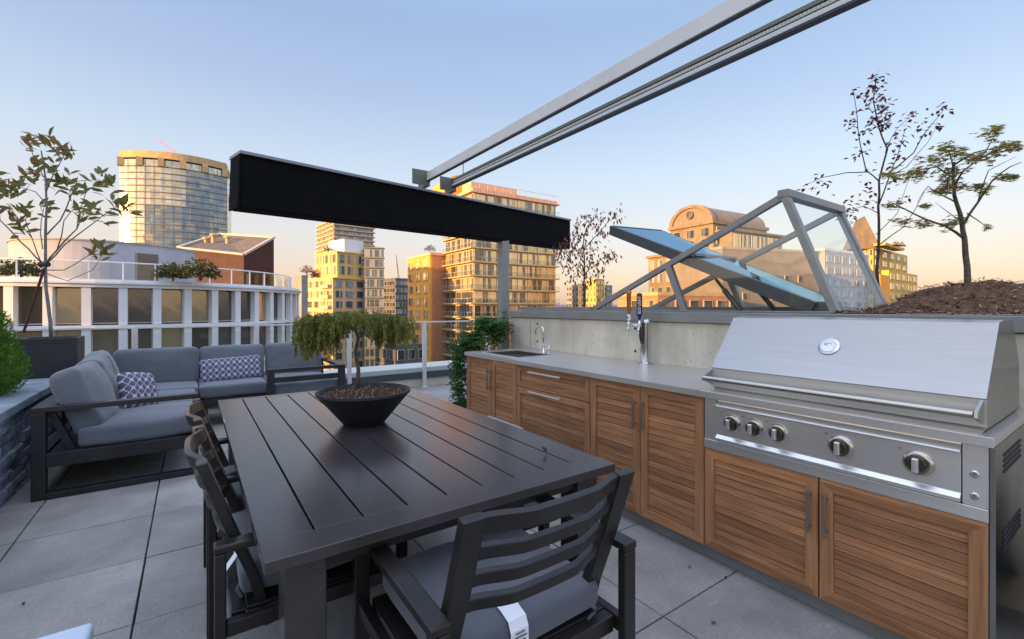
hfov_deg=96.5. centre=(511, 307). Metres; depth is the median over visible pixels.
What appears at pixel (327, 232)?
residential tower
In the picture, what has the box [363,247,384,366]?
glass apartment wing
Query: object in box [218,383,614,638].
dining table
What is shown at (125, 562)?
floor
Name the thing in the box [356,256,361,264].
window
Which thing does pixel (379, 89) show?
sky
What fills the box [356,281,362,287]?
window
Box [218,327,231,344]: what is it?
window
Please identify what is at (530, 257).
window
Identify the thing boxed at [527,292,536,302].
window
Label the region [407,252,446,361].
brick apartment wing
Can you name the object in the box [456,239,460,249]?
window
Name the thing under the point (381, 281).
window
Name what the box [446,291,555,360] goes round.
windows
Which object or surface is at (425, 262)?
window
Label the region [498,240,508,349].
steel post
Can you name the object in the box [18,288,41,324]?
window
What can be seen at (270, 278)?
window
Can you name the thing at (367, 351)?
window
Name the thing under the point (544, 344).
sink faucet
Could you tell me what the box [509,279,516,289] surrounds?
window
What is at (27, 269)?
roof shrub
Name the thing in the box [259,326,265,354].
window
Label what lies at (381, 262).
window
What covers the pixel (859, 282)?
window
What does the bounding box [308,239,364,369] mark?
cream apartment building
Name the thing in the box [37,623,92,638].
ottoman
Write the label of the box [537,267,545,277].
window
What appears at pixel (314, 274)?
roof tree
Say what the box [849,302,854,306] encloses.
window
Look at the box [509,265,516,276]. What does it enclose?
window
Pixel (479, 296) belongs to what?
window
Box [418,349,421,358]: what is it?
window
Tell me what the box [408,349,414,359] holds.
window
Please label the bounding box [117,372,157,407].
throw pillow
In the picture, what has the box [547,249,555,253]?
window
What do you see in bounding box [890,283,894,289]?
window
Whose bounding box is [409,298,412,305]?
window
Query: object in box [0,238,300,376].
curved white building
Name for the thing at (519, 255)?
window
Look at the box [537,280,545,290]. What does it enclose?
window
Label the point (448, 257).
window
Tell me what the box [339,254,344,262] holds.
window
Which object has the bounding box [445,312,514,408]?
green bush
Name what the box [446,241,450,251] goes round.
window
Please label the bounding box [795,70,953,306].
burgundy sapling
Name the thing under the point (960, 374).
barbecue grill
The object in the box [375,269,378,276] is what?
window
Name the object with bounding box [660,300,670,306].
window
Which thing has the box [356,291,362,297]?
window
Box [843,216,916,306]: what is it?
yellow chateau building
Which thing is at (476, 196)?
window
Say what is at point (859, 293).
window
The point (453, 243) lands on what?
window
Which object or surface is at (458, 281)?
window
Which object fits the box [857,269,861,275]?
window
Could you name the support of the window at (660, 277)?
in the domed hall
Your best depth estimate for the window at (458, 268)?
100.32 m
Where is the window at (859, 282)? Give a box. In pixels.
[857,280,861,286]
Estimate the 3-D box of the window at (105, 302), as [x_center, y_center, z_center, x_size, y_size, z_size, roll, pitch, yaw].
[-28.207,-0.050,31.739,1.500,2.396,0.090,0,0,-37]
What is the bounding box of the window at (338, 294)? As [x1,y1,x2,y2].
[335,291,341,297]
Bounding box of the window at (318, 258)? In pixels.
[316,256,320,264]
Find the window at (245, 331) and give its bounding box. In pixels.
[241,326,250,344]
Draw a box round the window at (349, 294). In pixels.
[346,291,352,297]
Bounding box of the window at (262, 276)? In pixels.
[261,275,266,285]
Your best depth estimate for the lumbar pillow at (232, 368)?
5.60 m
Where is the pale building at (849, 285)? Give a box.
[815,248,869,306]
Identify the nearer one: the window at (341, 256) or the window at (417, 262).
the window at (417, 262)
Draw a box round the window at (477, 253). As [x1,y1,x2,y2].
[474,249,484,260]
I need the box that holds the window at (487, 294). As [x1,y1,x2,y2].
[485,292,495,302]
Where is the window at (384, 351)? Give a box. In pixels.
[382,348,386,358]
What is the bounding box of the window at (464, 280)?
[461,278,466,288]
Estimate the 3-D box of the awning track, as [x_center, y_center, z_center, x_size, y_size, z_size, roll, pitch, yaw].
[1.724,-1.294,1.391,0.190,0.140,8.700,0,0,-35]
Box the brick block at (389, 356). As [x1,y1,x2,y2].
[375,341,421,365]
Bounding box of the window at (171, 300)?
[161,290,181,322]
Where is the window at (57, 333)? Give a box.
[55,331,80,335]
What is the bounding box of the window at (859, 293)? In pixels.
[857,291,861,297]
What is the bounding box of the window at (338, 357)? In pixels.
[335,352,341,359]
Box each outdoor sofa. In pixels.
[30,350,198,502]
[113,344,266,415]
[263,341,344,394]
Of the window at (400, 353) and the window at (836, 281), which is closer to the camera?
the window at (400, 353)
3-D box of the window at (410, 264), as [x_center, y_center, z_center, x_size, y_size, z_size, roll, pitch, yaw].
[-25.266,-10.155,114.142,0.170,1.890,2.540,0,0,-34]
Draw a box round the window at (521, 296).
[517,292,526,302]
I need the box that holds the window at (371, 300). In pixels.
[370,299,373,306]
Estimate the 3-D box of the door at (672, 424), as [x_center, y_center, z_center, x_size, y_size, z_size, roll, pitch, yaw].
[0.909,0.888,2.646,0.057,0.799,0.425,0,0,-35]
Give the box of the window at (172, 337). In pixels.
[161,328,181,347]
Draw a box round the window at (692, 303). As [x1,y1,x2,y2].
[689,300,698,306]
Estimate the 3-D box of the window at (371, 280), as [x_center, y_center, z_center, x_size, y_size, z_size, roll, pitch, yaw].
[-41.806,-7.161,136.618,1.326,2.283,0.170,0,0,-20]
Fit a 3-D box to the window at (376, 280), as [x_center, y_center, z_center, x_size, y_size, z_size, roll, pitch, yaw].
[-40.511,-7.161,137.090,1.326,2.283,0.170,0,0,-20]
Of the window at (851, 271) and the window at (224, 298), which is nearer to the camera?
the window at (224, 298)
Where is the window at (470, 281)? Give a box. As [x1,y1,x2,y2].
[467,277,473,288]
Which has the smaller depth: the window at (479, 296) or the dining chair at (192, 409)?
the dining chair at (192, 409)
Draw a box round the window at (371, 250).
[370,249,373,256]
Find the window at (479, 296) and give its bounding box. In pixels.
[474,291,484,302]
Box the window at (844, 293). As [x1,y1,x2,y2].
[842,291,846,296]
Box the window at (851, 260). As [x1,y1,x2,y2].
[849,257,854,264]
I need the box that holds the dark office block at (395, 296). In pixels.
[384,278,407,341]
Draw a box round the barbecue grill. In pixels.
[701,316,1018,523]
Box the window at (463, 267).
[461,264,466,275]
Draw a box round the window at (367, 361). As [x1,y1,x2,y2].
[365,359,369,366]
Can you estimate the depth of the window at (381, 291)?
137.49 m
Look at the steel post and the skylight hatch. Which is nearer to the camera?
the skylight hatch
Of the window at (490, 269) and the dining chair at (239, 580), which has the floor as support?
the dining chair at (239, 580)
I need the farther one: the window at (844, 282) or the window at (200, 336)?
the window at (844, 282)
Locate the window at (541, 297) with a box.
[537,293,545,302]
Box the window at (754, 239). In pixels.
[751,236,757,247]
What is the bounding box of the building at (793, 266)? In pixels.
[675,246,819,306]
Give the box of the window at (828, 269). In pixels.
[826,267,831,273]
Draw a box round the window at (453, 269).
[451,266,455,276]
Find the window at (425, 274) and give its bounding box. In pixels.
[423,272,427,279]
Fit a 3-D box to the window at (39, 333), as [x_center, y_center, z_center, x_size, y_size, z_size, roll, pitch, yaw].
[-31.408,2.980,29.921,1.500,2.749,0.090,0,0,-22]
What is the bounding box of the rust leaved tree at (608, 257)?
[552,203,625,306]
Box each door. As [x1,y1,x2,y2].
[467,356,491,415]
[490,360,517,424]
[590,377,640,514]
[640,386,704,543]
[705,447,818,596]
[819,478,988,638]
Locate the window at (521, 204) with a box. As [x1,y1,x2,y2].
[517,200,526,209]
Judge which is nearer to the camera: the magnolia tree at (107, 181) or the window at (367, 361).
the magnolia tree at (107, 181)
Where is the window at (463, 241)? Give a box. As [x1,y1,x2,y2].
[461,238,466,248]
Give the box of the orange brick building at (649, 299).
[617,292,740,306]
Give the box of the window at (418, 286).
[416,285,419,292]
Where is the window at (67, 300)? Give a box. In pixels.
[55,288,80,323]
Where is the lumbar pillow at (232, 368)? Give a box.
[199,355,261,382]
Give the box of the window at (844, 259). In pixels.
[842,257,846,263]
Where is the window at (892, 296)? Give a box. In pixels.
[890,293,894,299]
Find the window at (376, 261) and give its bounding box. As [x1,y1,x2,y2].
[375,259,378,266]
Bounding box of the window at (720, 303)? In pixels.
[717,300,725,306]
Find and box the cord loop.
[639,320,643,343]
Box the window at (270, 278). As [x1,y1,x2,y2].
[268,275,273,285]
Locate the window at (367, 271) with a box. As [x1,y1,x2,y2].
[365,269,369,276]
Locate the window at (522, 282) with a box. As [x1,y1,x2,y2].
[517,279,526,289]
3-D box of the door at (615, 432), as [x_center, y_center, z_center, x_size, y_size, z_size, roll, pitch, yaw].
[0.661,0.888,3.001,0.057,0.799,0.428,0,0,-35]
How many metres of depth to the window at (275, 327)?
43.20 m
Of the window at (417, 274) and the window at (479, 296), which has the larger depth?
the window at (417, 274)
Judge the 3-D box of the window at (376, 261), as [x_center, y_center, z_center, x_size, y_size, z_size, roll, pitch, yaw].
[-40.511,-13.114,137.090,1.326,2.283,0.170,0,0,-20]
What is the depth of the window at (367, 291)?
136.12 m
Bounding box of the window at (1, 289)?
[0,288,2,311]
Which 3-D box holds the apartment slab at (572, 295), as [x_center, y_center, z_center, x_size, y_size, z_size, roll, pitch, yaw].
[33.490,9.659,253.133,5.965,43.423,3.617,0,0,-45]
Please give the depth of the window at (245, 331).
39.40 m
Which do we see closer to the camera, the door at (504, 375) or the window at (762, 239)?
the door at (504, 375)
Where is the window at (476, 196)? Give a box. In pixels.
[474,193,484,200]
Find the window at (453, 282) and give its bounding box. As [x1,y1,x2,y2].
[451,279,455,289]
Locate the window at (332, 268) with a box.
[330,266,335,274]
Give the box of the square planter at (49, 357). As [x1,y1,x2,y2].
[17,336,84,424]
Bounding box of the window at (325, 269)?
[323,266,327,274]
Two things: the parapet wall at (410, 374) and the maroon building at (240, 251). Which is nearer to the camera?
the parapet wall at (410, 374)
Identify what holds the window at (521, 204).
in the apartment block at (471, 273)
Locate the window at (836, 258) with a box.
[834,256,839,262]
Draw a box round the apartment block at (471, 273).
[432,164,559,360]
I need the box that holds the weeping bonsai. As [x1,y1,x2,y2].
[290,310,417,387]
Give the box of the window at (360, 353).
[357,351,362,357]
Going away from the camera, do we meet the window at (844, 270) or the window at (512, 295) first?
the window at (512, 295)
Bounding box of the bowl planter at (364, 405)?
[315,383,410,426]
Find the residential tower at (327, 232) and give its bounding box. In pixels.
[315,222,374,277]
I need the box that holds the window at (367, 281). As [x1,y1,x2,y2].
[365,279,369,286]
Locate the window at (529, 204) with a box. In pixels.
[527,202,536,211]
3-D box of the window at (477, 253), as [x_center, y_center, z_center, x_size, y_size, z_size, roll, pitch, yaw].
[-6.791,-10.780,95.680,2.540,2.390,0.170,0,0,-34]
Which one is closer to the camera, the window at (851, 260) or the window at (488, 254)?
the window at (488, 254)
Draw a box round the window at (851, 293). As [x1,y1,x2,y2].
[849,291,854,297]
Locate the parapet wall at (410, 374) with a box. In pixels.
[208,360,466,408]
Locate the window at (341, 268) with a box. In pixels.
[339,266,344,274]
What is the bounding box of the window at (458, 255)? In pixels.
[456,252,460,262]
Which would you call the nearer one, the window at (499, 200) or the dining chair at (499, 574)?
the dining chair at (499, 574)
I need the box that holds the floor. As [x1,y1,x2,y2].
[0,382,877,638]
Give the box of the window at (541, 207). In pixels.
[537,203,545,213]
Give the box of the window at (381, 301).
[379,299,383,306]
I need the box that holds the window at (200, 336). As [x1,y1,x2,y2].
[192,327,208,349]
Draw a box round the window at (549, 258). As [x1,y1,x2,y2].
[547,255,555,265]
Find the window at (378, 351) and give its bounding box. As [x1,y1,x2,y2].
[376,347,380,357]
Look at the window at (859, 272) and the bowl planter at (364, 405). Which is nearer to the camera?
the bowl planter at (364, 405)
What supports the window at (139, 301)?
in the curved white building at (124, 287)
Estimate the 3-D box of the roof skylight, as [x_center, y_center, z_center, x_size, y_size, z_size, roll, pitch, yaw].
[1.420,-0.338,4.327,0.950,0.871,3.260,0,0,-35]
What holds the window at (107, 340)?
in the curved white building at (124, 287)
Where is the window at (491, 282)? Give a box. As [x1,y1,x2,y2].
[485,278,495,288]
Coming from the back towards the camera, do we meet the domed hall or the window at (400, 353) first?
the domed hall
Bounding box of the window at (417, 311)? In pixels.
[416,310,419,317]
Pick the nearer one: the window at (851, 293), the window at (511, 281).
the window at (511, 281)
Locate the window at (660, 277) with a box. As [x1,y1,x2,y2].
[658,273,662,281]
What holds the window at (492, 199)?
in the apartment block at (471, 273)
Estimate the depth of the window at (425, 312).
106.32 m
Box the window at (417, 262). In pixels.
[416,261,419,268]
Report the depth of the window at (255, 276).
77.48 m
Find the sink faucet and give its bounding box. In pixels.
[535,326,549,353]
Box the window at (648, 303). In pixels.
[645,300,654,306]
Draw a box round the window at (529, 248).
[527,246,536,251]
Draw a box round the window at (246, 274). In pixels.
[245,273,250,284]
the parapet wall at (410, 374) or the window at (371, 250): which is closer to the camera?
the parapet wall at (410, 374)
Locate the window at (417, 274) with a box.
[416,273,419,280]
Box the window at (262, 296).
[259,293,265,319]
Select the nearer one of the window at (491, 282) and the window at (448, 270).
the window at (491, 282)
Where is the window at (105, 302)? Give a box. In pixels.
[92,289,118,323]
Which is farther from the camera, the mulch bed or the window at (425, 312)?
the window at (425, 312)
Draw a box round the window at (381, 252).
[379,250,383,256]
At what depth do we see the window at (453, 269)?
102.35 m
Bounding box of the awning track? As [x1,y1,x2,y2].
[440,0,870,193]
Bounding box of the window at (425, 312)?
[423,310,427,317]
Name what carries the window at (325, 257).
in the cream apartment building at (337, 285)
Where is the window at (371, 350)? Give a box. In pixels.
[370,349,373,356]
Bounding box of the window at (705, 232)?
[701,227,709,236]
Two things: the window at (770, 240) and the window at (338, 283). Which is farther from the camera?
the window at (338, 283)
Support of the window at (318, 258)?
in the cream apartment building at (337, 285)
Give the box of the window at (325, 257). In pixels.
[323,255,327,263]
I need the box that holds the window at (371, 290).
[370,289,373,296]
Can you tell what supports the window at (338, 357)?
in the cream apartment building at (337, 285)
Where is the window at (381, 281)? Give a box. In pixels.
[379,279,383,286]
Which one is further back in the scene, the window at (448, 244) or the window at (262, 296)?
the window at (448, 244)
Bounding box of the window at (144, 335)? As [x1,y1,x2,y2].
[128,329,151,348]
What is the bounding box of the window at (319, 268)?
[316,267,320,275]
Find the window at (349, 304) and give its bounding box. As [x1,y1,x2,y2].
[346,301,352,307]
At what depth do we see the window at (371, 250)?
136.54 m
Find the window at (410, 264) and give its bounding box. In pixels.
[409,262,412,269]
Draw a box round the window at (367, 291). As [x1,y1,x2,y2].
[365,289,369,296]
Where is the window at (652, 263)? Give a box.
[650,261,654,269]
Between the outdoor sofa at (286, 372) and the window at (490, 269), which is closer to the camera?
the outdoor sofa at (286, 372)
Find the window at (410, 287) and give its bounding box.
[409,286,412,293]
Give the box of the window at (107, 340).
[92,330,118,356]
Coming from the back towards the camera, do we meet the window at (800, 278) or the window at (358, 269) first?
the window at (358, 269)
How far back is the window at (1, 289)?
29.40 m
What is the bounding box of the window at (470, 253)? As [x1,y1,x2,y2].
[467,249,473,260]
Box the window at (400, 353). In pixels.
[397,350,404,360]
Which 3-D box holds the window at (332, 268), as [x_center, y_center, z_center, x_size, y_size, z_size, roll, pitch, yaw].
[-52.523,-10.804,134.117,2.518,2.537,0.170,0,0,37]
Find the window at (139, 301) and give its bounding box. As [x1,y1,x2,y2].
[128,289,151,322]
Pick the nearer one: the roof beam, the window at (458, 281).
the roof beam
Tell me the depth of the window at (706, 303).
74.24 m
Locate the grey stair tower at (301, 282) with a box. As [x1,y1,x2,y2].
[294,275,307,317]
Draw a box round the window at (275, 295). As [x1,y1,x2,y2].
[274,294,277,318]
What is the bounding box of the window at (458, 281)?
[456,279,460,289]
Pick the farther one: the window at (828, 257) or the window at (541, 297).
the window at (828, 257)
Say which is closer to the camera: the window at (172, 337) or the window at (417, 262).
the window at (172, 337)
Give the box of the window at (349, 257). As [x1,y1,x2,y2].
[347,255,352,263]
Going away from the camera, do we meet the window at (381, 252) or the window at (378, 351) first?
the window at (378, 351)
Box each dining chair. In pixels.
[184,424,407,638]
[185,398,349,638]
[353,468,635,638]
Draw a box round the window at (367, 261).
[365,259,369,266]
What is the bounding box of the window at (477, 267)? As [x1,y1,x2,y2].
[474,263,484,274]
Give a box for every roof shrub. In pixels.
[0,257,43,276]
[152,262,192,280]
[175,257,221,280]
[424,245,434,251]
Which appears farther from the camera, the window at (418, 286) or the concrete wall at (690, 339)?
the window at (418, 286)
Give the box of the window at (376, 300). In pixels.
[375,299,378,306]
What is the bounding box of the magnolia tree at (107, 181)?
[0,126,142,337]
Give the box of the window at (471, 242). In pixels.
[467,239,473,246]
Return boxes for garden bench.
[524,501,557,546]
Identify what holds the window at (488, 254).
in the apartment block at (471, 273)
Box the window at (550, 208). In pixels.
[547,205,555,215]
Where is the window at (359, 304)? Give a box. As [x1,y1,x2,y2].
[356,301,362,307]
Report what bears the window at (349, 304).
in the cream apartment building at (337, 285)
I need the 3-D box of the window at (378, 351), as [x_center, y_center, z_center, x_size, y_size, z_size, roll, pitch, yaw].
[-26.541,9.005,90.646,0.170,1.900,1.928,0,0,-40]
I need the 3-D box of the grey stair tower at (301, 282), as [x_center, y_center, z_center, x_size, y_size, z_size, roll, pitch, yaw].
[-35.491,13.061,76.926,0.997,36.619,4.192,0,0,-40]
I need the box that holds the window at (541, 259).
[537,254,545,264]
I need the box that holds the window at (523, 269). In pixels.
[517,266,526,276]
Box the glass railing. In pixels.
[7,320,510,387]
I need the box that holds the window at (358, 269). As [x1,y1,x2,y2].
[356,267,361,275]
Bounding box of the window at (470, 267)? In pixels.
[467,263,473,274]
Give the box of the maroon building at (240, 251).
[176,233,274,285]
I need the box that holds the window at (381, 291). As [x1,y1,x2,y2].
[379,289,383,296]
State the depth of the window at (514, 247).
100.22 m
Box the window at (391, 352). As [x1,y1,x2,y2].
[389,349,393,359]
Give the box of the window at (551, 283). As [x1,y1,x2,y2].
[547,280,555,290]
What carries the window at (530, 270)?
in the apartment block at (471, 273)
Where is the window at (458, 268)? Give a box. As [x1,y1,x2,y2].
[456,265,460,275]
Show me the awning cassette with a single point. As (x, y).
(261, 184)
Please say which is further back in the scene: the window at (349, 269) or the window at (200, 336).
the window at (349, 269)
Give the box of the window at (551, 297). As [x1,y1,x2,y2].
[547,293,555,302]
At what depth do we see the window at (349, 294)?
134.11 m
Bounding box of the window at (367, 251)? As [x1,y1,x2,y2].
[365,249,369,256]
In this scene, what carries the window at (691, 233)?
in the domed hall
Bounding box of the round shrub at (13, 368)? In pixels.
[0,301,34,395]
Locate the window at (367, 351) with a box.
[365,349,369,356]
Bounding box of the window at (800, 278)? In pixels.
[798,275,802,282]
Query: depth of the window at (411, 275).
113.57 m
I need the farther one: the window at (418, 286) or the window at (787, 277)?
the window at (418, 286)
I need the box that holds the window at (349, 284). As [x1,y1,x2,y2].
[346,281,352,287]
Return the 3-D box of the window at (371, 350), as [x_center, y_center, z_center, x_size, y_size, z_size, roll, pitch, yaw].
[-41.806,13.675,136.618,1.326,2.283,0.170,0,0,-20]
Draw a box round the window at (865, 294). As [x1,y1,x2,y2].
[863,291,867,297]
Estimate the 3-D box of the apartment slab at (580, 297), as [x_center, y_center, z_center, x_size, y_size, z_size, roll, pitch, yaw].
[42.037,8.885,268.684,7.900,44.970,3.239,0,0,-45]
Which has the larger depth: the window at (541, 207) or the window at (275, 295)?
the window at (541, 207)
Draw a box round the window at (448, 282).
[446,280,450,289]
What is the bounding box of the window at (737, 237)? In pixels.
[734,233,740,246]
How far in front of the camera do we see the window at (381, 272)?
137.49 m
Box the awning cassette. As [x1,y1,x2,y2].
[229,150,570,249]
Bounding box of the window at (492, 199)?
[485,195,495,202]
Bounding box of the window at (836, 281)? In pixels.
[834,279,839,285]
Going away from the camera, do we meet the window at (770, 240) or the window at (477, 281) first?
the window at (477, 281)
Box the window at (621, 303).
[619,301,626,306]
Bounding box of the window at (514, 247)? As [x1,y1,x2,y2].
[509,244,516,249]
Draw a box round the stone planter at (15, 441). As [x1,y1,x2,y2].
[0,378,61,506]
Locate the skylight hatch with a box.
[609,226,841,312]
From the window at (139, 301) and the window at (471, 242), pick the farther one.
the window at (471, 242)
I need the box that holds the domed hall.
[646,205,785,291]
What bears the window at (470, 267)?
in the apartment block at (471, 273)
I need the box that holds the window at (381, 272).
[379,269,383,276]
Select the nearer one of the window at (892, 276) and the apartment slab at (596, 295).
the window at (892, 276)
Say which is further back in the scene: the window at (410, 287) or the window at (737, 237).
the window at (410, 287)
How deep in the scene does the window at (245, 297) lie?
39.30 m
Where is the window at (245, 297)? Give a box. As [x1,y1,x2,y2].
[241,292,250,320]
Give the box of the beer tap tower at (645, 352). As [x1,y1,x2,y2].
[626,291,653,364]
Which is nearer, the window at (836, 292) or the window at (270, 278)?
the window at (270, 278)
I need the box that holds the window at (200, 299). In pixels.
[192,291,208,321]
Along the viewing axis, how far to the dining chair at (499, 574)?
1.26 m
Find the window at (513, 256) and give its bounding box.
[509,252,516,263]
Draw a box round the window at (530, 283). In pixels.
[527,280,536,289]
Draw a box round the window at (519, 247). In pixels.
[517,245,526,250]
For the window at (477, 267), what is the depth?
95.61 m
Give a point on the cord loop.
(641, 338)
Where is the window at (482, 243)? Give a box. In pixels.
[474,240,484,247]
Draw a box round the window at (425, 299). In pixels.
[423,297,427,305]
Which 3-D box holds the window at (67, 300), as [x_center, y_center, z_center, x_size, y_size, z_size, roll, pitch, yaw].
[-29.750,-0.050,30.729,1.500,2.396,0.090,0,0,-30]
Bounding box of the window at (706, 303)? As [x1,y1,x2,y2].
[703,300,712,306]
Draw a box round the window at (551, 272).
[547,268,555,277]
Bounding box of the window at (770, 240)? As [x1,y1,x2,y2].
[768,238,773,244]
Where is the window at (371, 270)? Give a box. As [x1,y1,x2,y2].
[370,269,373,276]
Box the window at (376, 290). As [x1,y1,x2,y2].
[375,289,378,296]
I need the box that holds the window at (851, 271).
[849,269,854,275]
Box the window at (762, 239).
[760,237,765,247]
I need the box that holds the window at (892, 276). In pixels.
[890,273,894,279]
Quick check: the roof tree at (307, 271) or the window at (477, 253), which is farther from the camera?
the window at (477, 253)
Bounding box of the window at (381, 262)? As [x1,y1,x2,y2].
[379,260,383,266]
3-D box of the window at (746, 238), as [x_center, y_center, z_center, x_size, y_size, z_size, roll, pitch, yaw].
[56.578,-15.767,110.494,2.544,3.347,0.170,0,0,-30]
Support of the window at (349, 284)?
in the cream apartment building at (337, 285)
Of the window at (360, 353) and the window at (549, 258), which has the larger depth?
the window at (360, 353)
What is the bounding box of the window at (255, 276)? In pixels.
[253,274,258,284]
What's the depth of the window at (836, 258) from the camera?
122.81 m
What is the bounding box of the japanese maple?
[878,124,1023,282]
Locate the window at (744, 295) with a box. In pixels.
[742,293,747,299]
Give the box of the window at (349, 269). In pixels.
[347,266,352,274]
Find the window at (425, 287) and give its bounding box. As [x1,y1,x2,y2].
[423,284,427,292]
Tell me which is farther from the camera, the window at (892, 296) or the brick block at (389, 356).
the window at (892, 296)
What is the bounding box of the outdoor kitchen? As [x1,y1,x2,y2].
[464,348,1023,638]
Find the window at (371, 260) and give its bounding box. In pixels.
[370,259,373,266]
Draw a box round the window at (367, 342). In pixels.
[365,339,369,346]
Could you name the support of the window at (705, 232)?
in the domed hall
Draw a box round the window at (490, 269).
[485,264,495,275]
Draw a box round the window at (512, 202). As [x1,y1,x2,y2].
[507,199,516,207]
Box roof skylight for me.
[520,188,892,313]
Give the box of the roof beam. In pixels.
[412,0,772,187]
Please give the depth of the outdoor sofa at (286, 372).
5.64 m
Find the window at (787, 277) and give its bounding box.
[784,275,789,280]
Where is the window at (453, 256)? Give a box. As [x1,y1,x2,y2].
[451,253,455,263]
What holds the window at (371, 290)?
in the glass apartment wing at (373, 268)
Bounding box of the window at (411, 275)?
[409,274,412,281]
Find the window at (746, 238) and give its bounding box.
[743,234,749,246]
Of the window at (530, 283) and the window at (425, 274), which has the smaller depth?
the window at (530, 283)
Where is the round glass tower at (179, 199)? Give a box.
[117,150,230,246]
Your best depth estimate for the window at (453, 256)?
102.35 m
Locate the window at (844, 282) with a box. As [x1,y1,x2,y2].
[842,279,846,285]
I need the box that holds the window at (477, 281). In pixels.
[474,277,484,288]
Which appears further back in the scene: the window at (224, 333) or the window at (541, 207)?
the window at (541, 207)
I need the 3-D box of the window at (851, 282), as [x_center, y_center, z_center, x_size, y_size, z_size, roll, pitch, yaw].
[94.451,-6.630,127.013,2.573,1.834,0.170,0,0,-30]
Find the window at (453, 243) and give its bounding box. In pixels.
[451,240,455,250]
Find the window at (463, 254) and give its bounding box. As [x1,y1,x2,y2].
[461,251,466,261]
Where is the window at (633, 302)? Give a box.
[631,300,636,306]
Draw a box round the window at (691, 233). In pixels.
[687,230,694,238]
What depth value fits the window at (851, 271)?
127.00 m
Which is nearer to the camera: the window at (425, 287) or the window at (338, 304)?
the window at (425, 287)
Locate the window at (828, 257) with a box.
[826,255,831,261]
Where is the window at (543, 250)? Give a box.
[537,247,545,252]
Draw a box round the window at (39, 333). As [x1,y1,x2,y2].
[18,331,41,338]
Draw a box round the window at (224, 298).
[218,292,231,320]
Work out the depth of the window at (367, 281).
136.12 m
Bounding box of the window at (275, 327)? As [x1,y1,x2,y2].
[274,326,277,342]
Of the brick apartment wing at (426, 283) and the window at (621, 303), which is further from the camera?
the brick apartment wing at (426, 283)
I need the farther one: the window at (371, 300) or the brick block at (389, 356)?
the window at (371, 300)
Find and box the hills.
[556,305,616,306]
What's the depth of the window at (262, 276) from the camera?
79.22 m
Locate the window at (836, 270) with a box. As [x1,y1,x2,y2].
[834,267,839,274]
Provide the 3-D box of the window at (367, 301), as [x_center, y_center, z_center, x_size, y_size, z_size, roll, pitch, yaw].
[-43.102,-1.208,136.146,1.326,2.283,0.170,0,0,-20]
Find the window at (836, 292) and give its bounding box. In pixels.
[834,290,839,296]
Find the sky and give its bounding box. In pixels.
[0,0,1023,304]
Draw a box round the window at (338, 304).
[335,301,341,307]
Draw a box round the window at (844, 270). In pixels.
[842,268,846,274]
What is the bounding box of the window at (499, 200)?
[496,197,506,205]
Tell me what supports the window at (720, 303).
in the orange brick building at (649, 299)
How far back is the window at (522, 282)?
101.70 m
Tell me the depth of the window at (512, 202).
100.22 m
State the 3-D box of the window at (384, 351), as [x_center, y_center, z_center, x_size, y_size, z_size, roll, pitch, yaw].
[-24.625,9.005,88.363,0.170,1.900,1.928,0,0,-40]
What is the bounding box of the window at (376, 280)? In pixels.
[375,279,378,286]
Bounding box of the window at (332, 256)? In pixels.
[330,254,335,262]
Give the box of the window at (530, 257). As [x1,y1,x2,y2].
[527,254,536,264]
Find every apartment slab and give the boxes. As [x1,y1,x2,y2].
[567,285,577,306]
[577,284,585,306]
[586,279,603,306]
[604,285,611,306]
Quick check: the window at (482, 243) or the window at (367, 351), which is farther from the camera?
the window at (367, 351)
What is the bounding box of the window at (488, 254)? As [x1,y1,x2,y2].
[485,250,495,261]
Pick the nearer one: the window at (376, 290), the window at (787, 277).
the window at (787, 277)
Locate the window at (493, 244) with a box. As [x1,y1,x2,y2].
[485,241,495,248]
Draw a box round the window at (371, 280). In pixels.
[370,279,373,286]
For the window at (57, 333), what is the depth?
30.69 m
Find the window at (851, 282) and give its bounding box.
[849,280,854,286]
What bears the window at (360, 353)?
in the cream apartment building at (337, 285)
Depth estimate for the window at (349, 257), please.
136.34 m
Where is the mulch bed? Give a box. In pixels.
[833,276,1023,314]
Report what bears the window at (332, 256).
in the cream apartment building at (337, 285)
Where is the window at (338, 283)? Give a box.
[335,280,341,286]
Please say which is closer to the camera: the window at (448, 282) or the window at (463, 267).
the window at (463, 267)
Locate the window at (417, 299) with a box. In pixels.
[416,298,419,305]
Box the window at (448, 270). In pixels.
[446,267,450,277]
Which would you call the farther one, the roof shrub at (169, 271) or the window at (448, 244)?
the window at (448, 244)
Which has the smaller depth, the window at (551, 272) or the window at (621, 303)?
the window at (621, 303)
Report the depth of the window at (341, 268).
134.22 m
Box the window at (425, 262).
[423,259,427,267]
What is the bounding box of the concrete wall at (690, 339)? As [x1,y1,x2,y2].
[508,310,1023,410]
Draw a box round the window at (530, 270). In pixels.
[527,267,536,277]
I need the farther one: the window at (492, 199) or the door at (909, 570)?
the window at (492, 199)
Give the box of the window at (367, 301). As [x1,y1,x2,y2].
[365,299,369,306]
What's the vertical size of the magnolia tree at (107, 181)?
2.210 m
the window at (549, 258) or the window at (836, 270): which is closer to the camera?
the window at (549, 258)
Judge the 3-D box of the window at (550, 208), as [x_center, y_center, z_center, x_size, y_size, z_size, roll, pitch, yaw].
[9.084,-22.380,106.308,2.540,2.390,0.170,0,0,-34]
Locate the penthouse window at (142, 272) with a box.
[135,253,157,280]
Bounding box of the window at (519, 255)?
[517,253,526,263]
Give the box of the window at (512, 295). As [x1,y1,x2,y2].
[509,292,516,302]
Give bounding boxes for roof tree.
[299,265,314,274]
[309,269,320,277]
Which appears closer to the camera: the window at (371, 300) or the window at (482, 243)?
the window at (482, 243)
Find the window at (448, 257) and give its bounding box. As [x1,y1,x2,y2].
[446,254,450,264]

